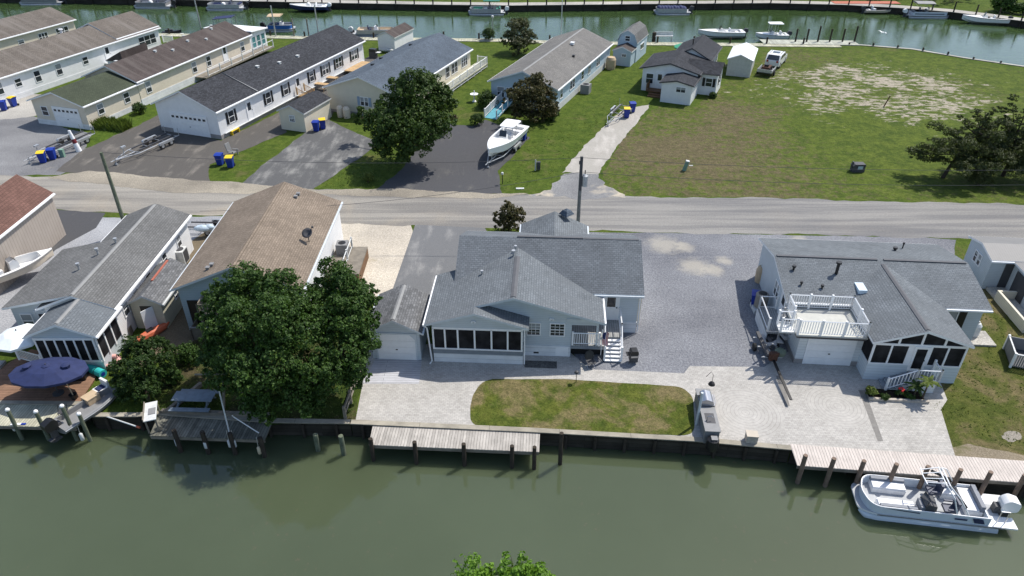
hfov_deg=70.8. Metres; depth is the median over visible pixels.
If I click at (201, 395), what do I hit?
picnic table
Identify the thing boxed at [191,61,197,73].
window
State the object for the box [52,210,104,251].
side drive
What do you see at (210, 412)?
timber sill
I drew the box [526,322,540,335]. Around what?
window
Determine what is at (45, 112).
window
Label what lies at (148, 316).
door
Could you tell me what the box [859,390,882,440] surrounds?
dark paver band
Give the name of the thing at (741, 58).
shed
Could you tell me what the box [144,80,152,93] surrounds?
window
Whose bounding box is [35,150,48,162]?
wheelie bin
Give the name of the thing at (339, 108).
rain barrel
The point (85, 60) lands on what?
window
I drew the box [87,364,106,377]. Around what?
rolled mat
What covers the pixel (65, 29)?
window
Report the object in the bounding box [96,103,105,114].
window
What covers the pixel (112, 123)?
tall grass clump
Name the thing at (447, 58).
house
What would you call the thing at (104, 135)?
grass strip
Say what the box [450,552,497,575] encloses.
tall tree
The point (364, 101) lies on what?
window
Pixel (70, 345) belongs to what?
window
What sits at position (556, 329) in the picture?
window
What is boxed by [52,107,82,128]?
garage door
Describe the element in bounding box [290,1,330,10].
motor boat
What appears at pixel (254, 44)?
window
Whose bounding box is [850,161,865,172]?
utility vault
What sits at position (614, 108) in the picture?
boat trailer
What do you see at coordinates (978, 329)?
gas tank
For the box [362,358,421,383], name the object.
grey ramp pad
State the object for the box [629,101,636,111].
wheelie bin
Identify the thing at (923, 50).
bulkhead
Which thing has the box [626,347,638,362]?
grill
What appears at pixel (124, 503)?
water
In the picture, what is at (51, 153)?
wheelie bin
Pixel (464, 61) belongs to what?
window
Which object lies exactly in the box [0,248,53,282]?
motor boat
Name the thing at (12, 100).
wheelie bin
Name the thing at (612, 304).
door
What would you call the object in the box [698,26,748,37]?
motor boat
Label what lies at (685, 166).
utility pedestal
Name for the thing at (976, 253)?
window
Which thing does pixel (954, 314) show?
window
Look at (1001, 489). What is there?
bulkhead
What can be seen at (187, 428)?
dock
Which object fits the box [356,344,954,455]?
paved patio
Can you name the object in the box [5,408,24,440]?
piling
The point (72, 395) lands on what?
potted plant
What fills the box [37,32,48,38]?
window
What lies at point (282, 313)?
broadleaf tree
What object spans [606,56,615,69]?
rain barrel
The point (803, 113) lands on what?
vacant lot
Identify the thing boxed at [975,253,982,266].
window
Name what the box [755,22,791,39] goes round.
motor boat
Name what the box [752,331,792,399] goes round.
jet ski trailer
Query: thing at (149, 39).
window
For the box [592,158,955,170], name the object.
power line
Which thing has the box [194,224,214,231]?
tarp bundle
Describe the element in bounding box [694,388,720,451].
outdoor kitchen
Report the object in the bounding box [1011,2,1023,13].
shrub
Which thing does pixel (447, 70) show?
window
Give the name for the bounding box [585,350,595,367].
folding chair
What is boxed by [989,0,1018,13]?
hedge tree
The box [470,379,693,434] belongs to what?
front lawn
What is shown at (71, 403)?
bulkhead
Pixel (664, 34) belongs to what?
bench
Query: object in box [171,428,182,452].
piling
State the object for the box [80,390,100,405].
storage box
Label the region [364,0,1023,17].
bank
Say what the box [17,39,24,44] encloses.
window
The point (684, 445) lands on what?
bulkhead
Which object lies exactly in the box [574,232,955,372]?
gravel lot
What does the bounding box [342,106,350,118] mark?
rain barrel
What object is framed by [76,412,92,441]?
piling
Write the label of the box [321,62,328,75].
window
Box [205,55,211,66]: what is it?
window
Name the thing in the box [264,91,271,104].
window
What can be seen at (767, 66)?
garden tractor
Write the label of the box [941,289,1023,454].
dry lawn
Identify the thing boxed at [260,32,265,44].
window
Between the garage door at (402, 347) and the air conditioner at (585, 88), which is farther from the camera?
the air conditioner at (585, 88)
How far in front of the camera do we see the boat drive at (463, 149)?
67.13 m
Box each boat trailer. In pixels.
[24,124,94,163]
[111,126,178,165]
[187,219,219,235]
[485,137,522,167]
[606,100,631,126]
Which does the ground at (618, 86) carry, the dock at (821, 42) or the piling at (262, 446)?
the dock at (821, 42)
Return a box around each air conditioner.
[335,240,349,254]
[580,82,591,94]
[754,290,769,307]
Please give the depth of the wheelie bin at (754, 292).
47.17 m
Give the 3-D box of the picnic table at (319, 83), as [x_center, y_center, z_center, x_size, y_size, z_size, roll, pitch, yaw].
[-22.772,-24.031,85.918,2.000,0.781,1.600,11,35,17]
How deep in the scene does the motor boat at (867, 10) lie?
123.96 m
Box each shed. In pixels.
[126,258,186,328]
[276,90,331,131]
[376,22,413,51]
[612,21,648,66]
[726,42,757,77]
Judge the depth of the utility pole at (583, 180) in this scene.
52.35 m
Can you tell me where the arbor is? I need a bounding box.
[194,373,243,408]
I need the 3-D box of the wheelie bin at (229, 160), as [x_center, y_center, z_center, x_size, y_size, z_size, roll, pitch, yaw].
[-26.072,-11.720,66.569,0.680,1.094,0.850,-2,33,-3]
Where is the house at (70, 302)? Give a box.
[1,203,193,370]
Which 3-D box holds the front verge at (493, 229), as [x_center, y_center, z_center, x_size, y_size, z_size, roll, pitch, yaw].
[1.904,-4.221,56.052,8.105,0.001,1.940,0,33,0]
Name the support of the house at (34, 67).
on the ground at (618, 86)
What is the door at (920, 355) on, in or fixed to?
in the house at (891, 316)
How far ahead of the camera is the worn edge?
36.60 m
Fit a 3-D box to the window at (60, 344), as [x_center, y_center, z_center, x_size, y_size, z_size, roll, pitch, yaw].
[-25.675,3.552,41.212,0.460,1.450,0.040,0,33,0]
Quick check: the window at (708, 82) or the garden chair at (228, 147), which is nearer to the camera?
the garden chair at (228, 147)
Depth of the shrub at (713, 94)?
83.17 m
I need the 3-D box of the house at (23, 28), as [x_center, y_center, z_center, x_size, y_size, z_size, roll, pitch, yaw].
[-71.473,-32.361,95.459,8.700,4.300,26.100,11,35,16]
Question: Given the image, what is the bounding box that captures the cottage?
[639,35,725,105]
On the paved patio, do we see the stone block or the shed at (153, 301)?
the stone block
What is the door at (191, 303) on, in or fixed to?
in the house at (264, 228)
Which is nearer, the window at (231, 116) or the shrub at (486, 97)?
the window at (231, 116)
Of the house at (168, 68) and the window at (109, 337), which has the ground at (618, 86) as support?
the house at (168, 68)
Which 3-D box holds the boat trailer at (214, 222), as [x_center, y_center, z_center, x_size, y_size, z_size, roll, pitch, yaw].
[-24.560,-4.998,56.249,6.115,1.128,1.920,1,33,2]
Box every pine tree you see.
[905,107,1019,177]
[962,94,1023,180]
[999,130,1023,165]
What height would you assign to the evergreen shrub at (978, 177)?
1.920 m
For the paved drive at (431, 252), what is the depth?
53.26 m
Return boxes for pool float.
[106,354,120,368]
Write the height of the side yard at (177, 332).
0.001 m
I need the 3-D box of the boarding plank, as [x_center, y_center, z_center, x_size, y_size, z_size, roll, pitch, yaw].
[-20.821,7.149,38.474,2.400,0.120,0.120,12,35,18]
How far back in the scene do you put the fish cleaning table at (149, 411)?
37.79 m
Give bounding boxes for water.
[0,3,1023,575]
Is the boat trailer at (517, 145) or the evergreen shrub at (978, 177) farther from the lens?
the boat trailer at (517, 145)
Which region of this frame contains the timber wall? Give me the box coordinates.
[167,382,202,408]
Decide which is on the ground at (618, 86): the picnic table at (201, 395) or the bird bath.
the bird bath
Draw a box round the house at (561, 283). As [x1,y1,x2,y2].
[422,208,644,363]
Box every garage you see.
[26,71,143,129]
[369,284,429,359]
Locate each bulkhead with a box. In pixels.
[0,0,1023,27]
[0,400,96,427]
[93,410,352,438]
[159,28,840,46]
[350,419,791,463]
[788,451,1023,499]
[849,42,1023,66]
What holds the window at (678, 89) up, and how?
in the cottage
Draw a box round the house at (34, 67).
[0,11,172,103]
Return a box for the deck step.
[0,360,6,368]
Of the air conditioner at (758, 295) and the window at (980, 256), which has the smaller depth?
the air conditioner at (758, 295)
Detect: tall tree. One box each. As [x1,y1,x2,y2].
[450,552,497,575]
[494,551,554,575]
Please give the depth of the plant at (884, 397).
39.70 m
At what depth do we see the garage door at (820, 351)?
42.04 m
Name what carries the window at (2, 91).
in the house at (34, 67)
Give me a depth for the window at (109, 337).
42.34 m
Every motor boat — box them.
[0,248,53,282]
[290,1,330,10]
[487,119,528,155]
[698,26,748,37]
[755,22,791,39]
[861,5,890,12]
[962,12,1013,23]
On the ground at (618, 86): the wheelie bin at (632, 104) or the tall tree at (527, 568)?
the tall tree at (527, 568)
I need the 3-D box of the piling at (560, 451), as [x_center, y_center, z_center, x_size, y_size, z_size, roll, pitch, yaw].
[2.490,8.795,37.133,0.222,3.600,0.233,0,33,0]
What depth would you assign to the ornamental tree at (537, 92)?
75.13 m
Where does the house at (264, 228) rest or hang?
on the ground at (618, 86)
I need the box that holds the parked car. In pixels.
[765,50,787,67]
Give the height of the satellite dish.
1.270 m
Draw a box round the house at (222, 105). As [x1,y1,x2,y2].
[150,24,368,139]
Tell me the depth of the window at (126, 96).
78.65 m
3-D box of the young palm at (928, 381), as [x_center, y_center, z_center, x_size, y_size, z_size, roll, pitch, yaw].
[22.744,5.556,39.654,1.251,1.490,1.197,0,33,0]
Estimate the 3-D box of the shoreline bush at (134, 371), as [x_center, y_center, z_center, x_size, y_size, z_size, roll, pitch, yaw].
[-20.660,4.544,40.095,3.714,3.025,4.433,0,33,0]
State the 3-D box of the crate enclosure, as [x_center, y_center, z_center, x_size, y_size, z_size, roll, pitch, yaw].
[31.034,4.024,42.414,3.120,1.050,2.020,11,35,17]
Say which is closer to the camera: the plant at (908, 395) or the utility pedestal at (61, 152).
the plant at (908, 395)
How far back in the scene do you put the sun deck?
40.58 m
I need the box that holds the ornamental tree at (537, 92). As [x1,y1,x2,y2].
[502,71,559,122]
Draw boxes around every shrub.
[131,102,147,114]
[164,367,183,384]
[173,340,199,364]
[469,113,483,125]
[476,88,498,108]
[480,27,495,38]
[492,199,525,231]
[544,108,559,119]
[709,92,716,97]
[964,167,997,187]
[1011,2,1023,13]
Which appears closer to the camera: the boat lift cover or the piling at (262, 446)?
the piling at (262, 446)
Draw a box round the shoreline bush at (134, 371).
[106,334,181,403]
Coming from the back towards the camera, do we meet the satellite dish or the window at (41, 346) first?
the satellite dish
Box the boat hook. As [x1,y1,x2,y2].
[232,415,258,432]
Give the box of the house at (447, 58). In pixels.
[322,32,487,115]
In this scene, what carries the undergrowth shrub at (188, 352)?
on the yard under trees at (190, 381)
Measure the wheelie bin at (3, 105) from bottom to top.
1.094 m
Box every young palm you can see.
[904,378,928,396]
[915,374,941,398]
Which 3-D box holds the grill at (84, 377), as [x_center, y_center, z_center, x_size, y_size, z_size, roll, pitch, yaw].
[-24.977,4.726,41.104,1.091,1.100,0.700,-5,33,-8]
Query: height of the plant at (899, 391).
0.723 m
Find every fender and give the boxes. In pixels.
[76,424,84,440]
[256,437,261,454]
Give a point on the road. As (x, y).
(741, 215)
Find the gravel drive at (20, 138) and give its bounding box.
[0,116,91,175]
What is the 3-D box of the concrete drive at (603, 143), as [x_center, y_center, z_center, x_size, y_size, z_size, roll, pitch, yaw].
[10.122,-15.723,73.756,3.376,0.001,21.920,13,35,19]
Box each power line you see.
[226,172,578,210]
[587,172,970,185]
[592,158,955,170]
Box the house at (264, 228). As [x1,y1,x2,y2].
[169,182,368,330]
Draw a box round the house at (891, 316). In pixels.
[755,238,992,392]
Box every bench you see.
[230,127,239,134]
[655,32,672,41]
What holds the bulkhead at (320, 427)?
on the ground at (618, 86)
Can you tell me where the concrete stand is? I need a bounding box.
[750,302,768,313]
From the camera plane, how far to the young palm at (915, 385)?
39.71 m
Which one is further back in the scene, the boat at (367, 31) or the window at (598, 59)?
the boat at (367, 31)
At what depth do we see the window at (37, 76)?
84.73 m
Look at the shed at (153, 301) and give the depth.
45.41 m
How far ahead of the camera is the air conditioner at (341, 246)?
51.37 m
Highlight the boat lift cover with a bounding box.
[212,15,235,24]
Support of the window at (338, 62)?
in the house at (222, 105)
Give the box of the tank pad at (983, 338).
[971,331,996,346]
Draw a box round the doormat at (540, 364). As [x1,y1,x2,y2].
[525,360,556,367]
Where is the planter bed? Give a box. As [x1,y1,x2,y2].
[865,388,929,403]
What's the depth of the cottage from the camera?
83.85 m
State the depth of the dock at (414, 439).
37.32 m
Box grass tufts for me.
[158,101,1023,446]
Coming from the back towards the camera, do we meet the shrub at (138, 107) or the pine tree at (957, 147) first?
the shrub at (138, 107)
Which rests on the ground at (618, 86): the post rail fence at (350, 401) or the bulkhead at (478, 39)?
the bulkhead at (478, 39)
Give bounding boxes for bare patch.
[1001,431,1021,441]
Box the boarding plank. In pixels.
[107,417,140,428]
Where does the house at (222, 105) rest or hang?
on the ground at (618, 86)
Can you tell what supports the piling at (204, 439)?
in the water
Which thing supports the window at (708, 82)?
in the cottage
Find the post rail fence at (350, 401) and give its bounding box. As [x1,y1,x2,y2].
[342,371,360,418]
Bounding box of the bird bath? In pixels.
[470,91,477,101]
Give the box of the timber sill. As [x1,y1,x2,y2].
[160,408,269,416]
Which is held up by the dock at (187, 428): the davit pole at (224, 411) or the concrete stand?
the davit pole at (224, 411)
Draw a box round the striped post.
[68,130,81,151]
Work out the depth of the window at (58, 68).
87.11 m
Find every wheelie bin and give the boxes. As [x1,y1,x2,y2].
[0,100,8,110]
[6,96,19,106]
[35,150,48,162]
[45,147,57,159]
[213,152,224,164]
[224,155,235,167]
[311,120,320,130]
[318,117,325,128]
[623,107,630,117]
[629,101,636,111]
[750,289,759,304]
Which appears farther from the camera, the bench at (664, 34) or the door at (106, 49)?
the bench at (664, 34)
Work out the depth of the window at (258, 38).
98.98 m
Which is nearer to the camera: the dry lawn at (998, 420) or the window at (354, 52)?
the dry lawn at (998, 420)
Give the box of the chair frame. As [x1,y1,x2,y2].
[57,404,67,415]
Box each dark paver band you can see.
[776,376,789,406]
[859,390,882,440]
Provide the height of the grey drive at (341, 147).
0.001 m
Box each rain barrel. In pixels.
[336,105,343,117]
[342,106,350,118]
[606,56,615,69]
[755,265,761,283]
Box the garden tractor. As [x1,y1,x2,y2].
[761,64,772,69]
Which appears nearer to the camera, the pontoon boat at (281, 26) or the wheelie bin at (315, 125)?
the wheelie bin at (315, 125)
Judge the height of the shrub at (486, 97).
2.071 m
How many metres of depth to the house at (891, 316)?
42.89 m
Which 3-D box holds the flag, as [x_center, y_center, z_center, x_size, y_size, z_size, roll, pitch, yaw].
[5.437,3.216,42.190,0.397,1.850,0.100,4,33,7]
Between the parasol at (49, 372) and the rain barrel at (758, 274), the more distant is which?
the rain barrel at (758, 274)
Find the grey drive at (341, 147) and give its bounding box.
[243,120,371,188]
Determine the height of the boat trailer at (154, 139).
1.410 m
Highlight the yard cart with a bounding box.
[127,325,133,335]
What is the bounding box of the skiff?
[40,387,116,442]
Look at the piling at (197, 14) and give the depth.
113.00 m
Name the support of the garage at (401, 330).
on the ground at (618, 86)
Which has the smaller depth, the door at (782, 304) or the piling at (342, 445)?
the piling at (342, 445)
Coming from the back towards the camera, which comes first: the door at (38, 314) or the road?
the road
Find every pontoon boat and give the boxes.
[19,0,67,4]
[134,0,176,8]
[206,0,248,10]
[260,14,295,31]
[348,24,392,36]
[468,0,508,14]
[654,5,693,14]
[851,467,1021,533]
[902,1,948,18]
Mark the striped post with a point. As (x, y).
(76, 145)
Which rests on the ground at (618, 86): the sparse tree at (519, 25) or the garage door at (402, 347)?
the sparse tree at (519, 25)
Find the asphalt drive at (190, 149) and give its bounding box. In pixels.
[57,57,378,180]
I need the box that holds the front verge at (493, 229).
[486,228,518,231]
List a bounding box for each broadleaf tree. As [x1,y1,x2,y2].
[194,260,339,426]
[302,256,382,407]
[350,66,459,163]
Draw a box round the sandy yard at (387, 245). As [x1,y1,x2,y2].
[341,223,412,299]
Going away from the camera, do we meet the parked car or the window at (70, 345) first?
the window at (70, 345)
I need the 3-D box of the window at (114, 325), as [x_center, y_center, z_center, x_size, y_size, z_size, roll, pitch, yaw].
[-23.689,2.435,42.979,0.025,1.400,0.680,0,33,0]
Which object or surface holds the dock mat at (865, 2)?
on the bulkhead at (527, 6)
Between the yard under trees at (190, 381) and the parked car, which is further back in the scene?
the parked car
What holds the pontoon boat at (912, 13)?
on the water
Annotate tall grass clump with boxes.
[89,115,132,131]
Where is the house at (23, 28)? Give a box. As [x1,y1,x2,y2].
[0,7,75,49]
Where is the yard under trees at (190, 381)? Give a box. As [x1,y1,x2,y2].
[150,320,368,424]
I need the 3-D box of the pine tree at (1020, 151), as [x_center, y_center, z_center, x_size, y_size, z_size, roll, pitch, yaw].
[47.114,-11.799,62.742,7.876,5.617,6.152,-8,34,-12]
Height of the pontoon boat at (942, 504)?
2.753 m
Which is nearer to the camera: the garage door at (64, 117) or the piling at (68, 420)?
the piling at (68, 420)
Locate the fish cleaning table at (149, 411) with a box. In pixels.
[142,401,160,432]
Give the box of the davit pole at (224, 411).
[219,391,229,431]
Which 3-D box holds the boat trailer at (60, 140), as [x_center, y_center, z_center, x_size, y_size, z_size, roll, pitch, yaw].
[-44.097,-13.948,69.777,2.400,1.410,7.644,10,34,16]
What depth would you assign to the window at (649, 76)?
84.81 m
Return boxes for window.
[0,82,4,94]
[14,78,22,87]
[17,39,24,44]
[19,314,34,323]
[33,70,42,82]
[36,341,49,357]
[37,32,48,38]
[40,106,49,115]
[46,341,59,356]
[54,63,63,75]
[55,26,68,33]
[55,340,69,356]
[65,340,79,358]
[74,340,89,359]
[82,56,88,64]
[84,340,98,359]
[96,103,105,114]
[97,334,108,356]
[104,326,114,348]
[110,318,120,340]
[121,299,130,317]
[122,92,130,103]
[138,33,156,45]
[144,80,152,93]
[161,251,167,261]
[173,290,178,299]
[175,233,182,247]
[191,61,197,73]
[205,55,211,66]
[227,109,235,123]
[239,41,244,51]
[251,36,256,49]
[256,34,261,46]
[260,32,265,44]
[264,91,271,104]
[282,83,288,95]
[289,115,295,122]
[309,70,314,82]
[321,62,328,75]
[335,56,341,68]
[351,48,357,60]
[360,96,368,106]
[445,66,449,78]
[451,60,457,74]
[461,54,467,68]
[497,86,504,97]
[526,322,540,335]
[549,323,564,336]
[570,78,574,90]
[596,57,599,67]
[645,73,653,83]
[676,86,685,92]
[705,78,712,86]
[773,278,780,299]
[948,311,959,320]
[972,249,979,262]
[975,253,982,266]
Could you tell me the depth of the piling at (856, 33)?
103.69 m
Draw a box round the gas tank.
[973,321,982,336]
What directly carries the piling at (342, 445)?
in the water
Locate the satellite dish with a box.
[302,226,312,241]
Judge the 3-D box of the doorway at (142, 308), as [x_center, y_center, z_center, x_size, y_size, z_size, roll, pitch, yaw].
[-22.750,1.823,45.187,0.800,1.680,0.032,0,33,0]
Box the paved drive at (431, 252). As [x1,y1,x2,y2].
[374,225,485,303]
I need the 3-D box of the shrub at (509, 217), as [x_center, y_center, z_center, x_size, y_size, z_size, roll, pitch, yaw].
[-0.232,-5.420,55.725,2.623,2.601,1.833,11,35,17]
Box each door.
[32,310,45,320]
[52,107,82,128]
[103,45,111,59]
[140,306,157,328]
[170,113,209,136]
[187,300,212,326]
[221,47,228,61]
[245,99,254,119]
[294,75,301,93]
[378,334,416,359]
[604,297,619,319]
[655,72,663,87]
[777,291,785,319]
[804,339,855,365]
[907,346,931,370]
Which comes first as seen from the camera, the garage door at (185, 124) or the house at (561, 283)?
the house at (561, 283)
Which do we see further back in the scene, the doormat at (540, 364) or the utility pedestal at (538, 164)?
the utility pedestal at (538, 164)
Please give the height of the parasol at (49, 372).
2.130 m
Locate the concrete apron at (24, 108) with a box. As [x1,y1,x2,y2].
[0,94,40,119]
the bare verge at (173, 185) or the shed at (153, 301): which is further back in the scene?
the bare verge at (173, 185)
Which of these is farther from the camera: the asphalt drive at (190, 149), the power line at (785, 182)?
the asphalt drive at (190, 149)
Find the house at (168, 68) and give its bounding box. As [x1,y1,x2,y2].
[80,21,273,104]
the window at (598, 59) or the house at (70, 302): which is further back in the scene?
the window at (598, 59)
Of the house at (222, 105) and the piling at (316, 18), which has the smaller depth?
the house at (222, 105)
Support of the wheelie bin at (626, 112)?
on the concrete drive at (603, 143)
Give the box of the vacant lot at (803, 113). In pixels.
[603,49,1023,203]
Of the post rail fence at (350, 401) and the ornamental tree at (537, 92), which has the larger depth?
the ornamental tree at (537, 92)
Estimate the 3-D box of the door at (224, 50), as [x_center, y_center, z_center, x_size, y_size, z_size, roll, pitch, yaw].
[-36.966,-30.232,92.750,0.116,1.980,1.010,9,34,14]
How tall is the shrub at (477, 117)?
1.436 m
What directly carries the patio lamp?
on the paved patio
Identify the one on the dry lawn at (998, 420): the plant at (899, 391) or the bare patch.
the bare patch
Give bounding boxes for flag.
[600,330,608,354]
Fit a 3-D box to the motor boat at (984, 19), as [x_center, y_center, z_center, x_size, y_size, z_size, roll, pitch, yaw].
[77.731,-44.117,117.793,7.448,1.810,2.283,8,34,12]
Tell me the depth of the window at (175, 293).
46.67 m
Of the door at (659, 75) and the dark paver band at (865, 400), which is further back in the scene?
the door at (659, 75)
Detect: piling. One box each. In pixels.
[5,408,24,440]
[33,409,50,440]
[59,404,78,440]
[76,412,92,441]
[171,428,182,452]
[194,0,200,28]
[199,430,210,454]
[227,432,237,455]
[258,436,266,457]
[270,6,275,35]
[313,433,320,451]
[314,4,318,31]
[338,434,346,455]
[558,432,563,465]
[652,32,655,41]
[853,26,858,41]
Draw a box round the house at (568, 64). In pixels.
[484,28,613,119]
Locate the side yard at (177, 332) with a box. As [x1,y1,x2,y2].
[140,233,207,364]
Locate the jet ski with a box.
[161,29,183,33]
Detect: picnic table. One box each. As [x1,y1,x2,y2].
[168,389,218,411]
[315,82,328,91]
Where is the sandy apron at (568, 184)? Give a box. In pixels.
[529,173,625,199]
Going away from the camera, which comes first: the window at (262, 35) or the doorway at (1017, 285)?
the doorway at (1017, 285)
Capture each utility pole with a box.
[99,152,123,219]
[576,156,587,221]
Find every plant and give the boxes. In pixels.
[66,384,76,399]
[865,385,878,395]
[880,392,890,400]
[895,387,904,395]
[904,391,915,399]
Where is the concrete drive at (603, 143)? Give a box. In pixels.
[562,105,648,173]
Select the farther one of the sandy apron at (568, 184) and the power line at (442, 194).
the sandy apron at (568, 184)
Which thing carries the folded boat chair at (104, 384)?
attached to the skiff
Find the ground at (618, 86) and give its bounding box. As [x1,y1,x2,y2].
[0,36,1023,461]
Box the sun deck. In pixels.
[0,349,95,400]
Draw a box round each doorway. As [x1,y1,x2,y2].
[139,306,150,310]
[996,264,1023,303]
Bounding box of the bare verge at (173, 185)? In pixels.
[49,171,527,198]
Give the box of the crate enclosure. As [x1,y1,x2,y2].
[1002,334,1023,368]
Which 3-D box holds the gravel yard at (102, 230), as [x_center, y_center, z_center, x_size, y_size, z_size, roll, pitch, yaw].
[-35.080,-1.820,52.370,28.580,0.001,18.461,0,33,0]
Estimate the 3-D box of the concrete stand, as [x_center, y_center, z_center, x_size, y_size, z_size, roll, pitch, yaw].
[16.279,1.304,47.300,1.000,0.290,1.000,0,33,0]
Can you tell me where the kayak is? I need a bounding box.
[134,322,169,341]
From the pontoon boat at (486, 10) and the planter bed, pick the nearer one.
the planter bed
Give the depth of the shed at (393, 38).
100.25 m
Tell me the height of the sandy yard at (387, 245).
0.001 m
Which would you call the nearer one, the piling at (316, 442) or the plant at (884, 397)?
the piling at (316, 442)
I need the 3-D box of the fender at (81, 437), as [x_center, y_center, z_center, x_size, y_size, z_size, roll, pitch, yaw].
[-22.855,7.633,38.059,0.185,1.161,0.185,-13,35,-19]
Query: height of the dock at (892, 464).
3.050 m
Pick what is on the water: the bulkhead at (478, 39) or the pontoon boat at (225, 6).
the pontoon boat at (225, 6)
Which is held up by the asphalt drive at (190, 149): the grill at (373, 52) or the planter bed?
the grill at (373, 52)
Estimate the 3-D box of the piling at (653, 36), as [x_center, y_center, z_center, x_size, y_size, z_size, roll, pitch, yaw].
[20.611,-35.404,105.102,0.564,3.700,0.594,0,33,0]
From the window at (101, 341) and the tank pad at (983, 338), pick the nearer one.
the window at (101, 341)
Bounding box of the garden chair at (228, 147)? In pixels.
[224,142,237,156]
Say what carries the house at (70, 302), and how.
on the ground at (618, 86)
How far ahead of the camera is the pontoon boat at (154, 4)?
127.64 m
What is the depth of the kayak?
44.77 m
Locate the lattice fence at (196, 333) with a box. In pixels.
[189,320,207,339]
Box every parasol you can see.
[0,323,34,362]
[8,357,88,396]
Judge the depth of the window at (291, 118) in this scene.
73.94 m
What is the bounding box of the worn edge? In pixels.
[953,444,1023,460]
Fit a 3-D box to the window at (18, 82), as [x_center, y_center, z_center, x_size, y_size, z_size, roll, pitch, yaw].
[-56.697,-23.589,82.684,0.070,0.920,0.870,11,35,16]
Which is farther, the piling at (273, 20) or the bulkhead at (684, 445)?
the piling at (273, 20)
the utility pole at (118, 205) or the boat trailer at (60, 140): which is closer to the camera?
the utility pole at (118, 205)
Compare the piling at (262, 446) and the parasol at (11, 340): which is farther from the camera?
the parasol at (11, 340)
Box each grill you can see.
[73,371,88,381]
[369,48,380,57]
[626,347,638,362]
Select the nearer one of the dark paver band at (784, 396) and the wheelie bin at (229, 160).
the dark paver band at (784, 396)
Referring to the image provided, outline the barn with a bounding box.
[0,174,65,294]
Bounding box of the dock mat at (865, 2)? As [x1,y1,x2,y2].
[831,1,900,3]
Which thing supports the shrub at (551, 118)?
on the ground at (618, 86)
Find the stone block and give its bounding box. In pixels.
[744,430,758,443]
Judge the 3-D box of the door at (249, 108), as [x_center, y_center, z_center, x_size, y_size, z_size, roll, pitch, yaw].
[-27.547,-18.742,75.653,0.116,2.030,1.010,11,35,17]
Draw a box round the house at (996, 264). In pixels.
[964,236,1023,332]
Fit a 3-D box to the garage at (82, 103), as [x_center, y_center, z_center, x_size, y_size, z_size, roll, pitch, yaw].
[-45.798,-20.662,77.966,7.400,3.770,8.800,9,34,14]
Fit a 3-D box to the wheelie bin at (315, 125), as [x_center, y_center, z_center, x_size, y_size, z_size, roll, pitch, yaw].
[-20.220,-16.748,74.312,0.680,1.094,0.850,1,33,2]
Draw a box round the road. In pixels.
[0,175,1023,238]
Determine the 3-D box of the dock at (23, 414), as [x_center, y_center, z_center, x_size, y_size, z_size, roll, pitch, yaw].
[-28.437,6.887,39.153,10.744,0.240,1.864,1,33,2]
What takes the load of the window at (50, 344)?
in the house at (70, 302)
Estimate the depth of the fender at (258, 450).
37.36 m
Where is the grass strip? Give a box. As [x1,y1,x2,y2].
[85,107,157,147]
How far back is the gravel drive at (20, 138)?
71.29 m
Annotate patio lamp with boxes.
[706,372,714,386]
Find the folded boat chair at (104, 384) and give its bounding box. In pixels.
[92,377,109,391]
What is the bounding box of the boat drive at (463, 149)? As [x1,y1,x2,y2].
[377,120,529,192]
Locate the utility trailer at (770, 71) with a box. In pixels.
[756,65,775,75]
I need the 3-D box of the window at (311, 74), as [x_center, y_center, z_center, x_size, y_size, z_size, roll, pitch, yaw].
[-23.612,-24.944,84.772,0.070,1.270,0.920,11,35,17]
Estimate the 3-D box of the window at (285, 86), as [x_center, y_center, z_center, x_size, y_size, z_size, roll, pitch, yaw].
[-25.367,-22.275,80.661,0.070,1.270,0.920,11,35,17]
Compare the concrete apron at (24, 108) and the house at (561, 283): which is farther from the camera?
the concrete apron at (24, 108)
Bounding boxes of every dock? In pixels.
[0,404,76,430]
[150,415,270,442]
[368,426,539,469]
[759,39,859,45]
[790,444,1023,496]
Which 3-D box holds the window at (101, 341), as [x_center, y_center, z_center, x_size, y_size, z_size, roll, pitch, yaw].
[-23.680,3.306,41.637,0.025,1.400,0.680,0,33,0]
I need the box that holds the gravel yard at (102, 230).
[0,216,221,333]
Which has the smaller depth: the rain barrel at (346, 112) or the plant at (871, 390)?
the plant at (871, 390)
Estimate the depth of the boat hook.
37.60 m
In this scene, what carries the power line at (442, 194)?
attached to the utility pole at (583, 180)
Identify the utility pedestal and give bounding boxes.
[57,149,65,156]
[535,159,540,170]
[682,160,692,170]
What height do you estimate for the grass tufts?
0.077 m
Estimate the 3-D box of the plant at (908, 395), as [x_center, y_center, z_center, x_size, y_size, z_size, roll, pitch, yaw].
[22.049,5.987,39.872,0.613,0.530,0.505,19,38,27]
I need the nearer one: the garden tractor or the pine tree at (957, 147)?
the pine tree at (957, 147)
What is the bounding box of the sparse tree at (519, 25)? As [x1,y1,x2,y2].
[498,17,538,56]
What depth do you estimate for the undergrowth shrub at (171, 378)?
40.81 m
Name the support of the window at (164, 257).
in the house at (70, 302)
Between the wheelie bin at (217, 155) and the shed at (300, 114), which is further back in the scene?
the shed at (300, 114)

